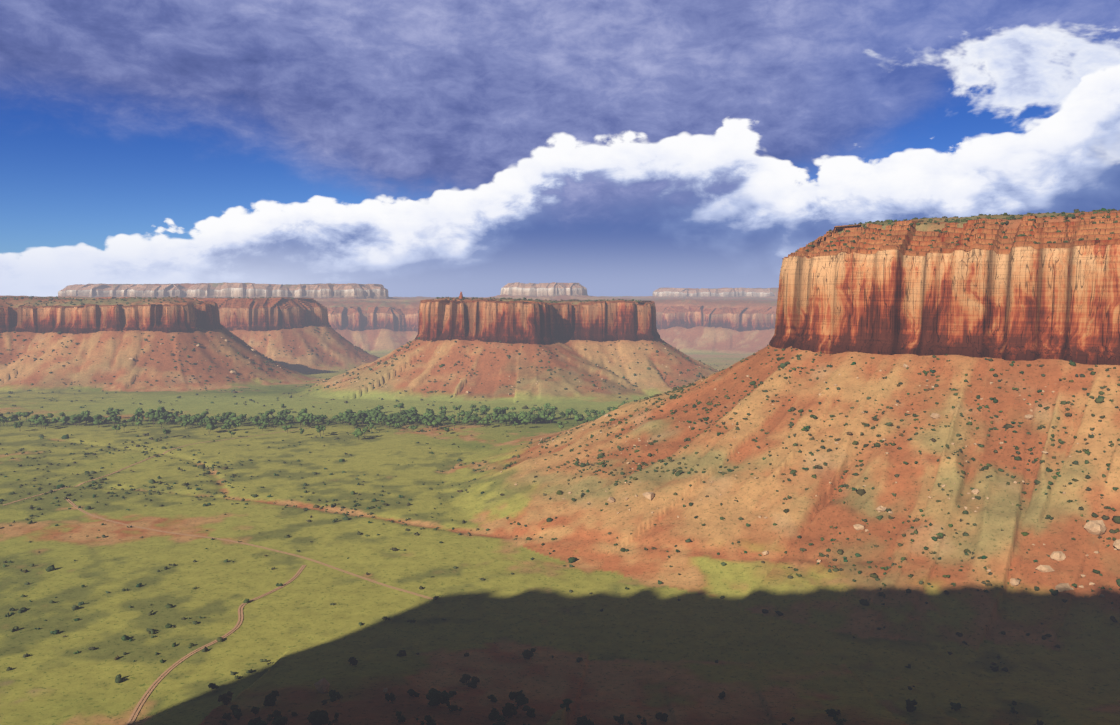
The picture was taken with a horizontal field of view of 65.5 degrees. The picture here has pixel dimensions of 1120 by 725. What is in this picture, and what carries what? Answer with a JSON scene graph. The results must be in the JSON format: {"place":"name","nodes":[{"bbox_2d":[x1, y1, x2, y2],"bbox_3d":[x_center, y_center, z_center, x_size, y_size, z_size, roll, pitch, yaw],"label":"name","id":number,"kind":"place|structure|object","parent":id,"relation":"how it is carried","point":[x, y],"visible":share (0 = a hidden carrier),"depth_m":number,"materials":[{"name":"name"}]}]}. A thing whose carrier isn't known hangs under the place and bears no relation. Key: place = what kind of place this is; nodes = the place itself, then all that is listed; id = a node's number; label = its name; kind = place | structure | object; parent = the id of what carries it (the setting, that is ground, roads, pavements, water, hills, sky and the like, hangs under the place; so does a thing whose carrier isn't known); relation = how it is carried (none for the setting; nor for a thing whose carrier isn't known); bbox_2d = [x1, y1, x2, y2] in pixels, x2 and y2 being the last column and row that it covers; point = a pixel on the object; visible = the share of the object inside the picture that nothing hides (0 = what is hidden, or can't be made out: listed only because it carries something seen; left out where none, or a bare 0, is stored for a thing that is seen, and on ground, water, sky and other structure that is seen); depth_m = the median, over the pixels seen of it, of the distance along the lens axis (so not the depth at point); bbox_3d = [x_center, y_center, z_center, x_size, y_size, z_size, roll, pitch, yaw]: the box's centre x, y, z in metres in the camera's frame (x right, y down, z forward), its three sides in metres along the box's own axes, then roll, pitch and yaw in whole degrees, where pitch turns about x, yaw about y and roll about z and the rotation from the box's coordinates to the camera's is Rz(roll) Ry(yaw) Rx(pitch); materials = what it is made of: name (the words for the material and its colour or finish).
{"place":"outdoors","nodes":[
{"label":"outdoors","id":0,"kind":"place"},
{"bbox_2d":[0,301,223,333],"bbox_3d":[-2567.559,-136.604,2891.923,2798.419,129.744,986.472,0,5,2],"label":"cliff","id":1,"kind":"structure","parent":0,"point":[165,318],"depth_m":2812.26,"materials":[{"name":"brown stone"}]},
{"bbox_2d":[83,297,330,330],"bbox_3d":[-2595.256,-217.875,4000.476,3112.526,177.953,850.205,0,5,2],"label":"cliff","id":2,"kind":"structure","parent":0,"point":[266,314],"depth_m":3742.95,"materials":[{"name":"brown stone"}]},
{"bbox_2d":[4,428,432,724],"bbox_3d":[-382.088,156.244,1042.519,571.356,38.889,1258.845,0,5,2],"label":"dirt roads","id":3,"kind":"structure","parent":0,"point":[162,675],"depth_m":756.38,"materials":[{"name":"brown soil"}]},
{"bbox_2d":[58,283,388,298],"bbox_3d":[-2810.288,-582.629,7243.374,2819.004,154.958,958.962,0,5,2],"label":"mesa","id":4,"kind":"structure","parent":0,"point":[353,290],"depth_m":6874.25,"materials":[{"name":"brown stone"}]},
{"bbox_2d":[415,299,659,344],"bbox_3d":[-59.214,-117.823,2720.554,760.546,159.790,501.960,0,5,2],"label":"cliff","id":5,"kind":"structure","parent":0,"point":[528,322],"depth_m":2542.38,"materials":[{"name":"brown stone"}]},
{"bbox_2d":[500,282,587,296],"bbox_3d":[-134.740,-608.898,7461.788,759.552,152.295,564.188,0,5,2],"label":"mesa","id":6,"kind":"structure","parent":0,"point":[537,290],"depth_m":7231.39,"materials":[{"name":"brown stone"}]},
{"bbox_2d":[327,305,775,331],"bbox_3d":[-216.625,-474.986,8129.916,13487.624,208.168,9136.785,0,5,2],"label":"cliff","id":7,"kind":"structure","parent":0,"point":[354,318],"depth_m":5885.28,"materials":[{"name":"brown stone"}]},
{"bbox_2d":[0,211,1119,724],"bbox_3d":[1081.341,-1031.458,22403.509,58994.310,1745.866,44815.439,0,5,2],"label":"ground","id":8,"kind":"structure","parent":0,"point":[646,647],"depth_m":828.90,"materials":[{"name":"green plant"}]},
{"bbox_2d":[1,407,955,723],"bbox_3d":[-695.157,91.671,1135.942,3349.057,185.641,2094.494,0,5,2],"label":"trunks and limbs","id":9,"kind":"object","parent":8,"relation":"on","point":[365,431],"visible":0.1,"depth_m":1704.83,"materials":[{"name":"brown plant"}]},
{"bbox_2d":[0,208,1119,724],"bbox_3d":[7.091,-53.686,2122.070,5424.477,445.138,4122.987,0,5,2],"label":"vegetation","id":10,"kind":"object","parent":8,"relation":"on","point":[370,418],"visible":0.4,"depth_m":1051.01,"materials":[{"name":"green plant"}]},
{"bbox_2d":[0,337,1119,692],"bbox_3d":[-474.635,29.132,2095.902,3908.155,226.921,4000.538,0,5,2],"label":"boulders","id":11,"kind":"object","parent":8,"relation":"on","point":[1090,527],"visible":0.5,"depth_m":765.08,"materials":[{"name":"orange stone"}]},
{"bbox_2d":[0,0,1119,296],"bbox_3d":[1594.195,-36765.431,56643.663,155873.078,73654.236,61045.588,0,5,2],"label":"sky","id":12,"kind":"structure","parent":0,"point":[446,148],"depth_m":82898.03,"materials":[{"name":"blue"}]},
{"bbox_2d":[652,288,774,297],"bbox_3d":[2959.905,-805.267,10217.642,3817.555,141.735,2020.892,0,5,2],"label":"mesa","id":13,"kind":"structure","parent":0,"point":[703,292],"depth_m":9341.41,"materials":[{"name":"brown stone"}]},
{"bbox_2d":[769,212,1119,364],"bbox_3d":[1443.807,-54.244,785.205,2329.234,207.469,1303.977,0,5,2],"label":"cliff","id":14,"kind":"structure","parent":0,"point":[1026,298],"depth_m":1025.20,"materials":[{"name":"orange stone"}]}
]}

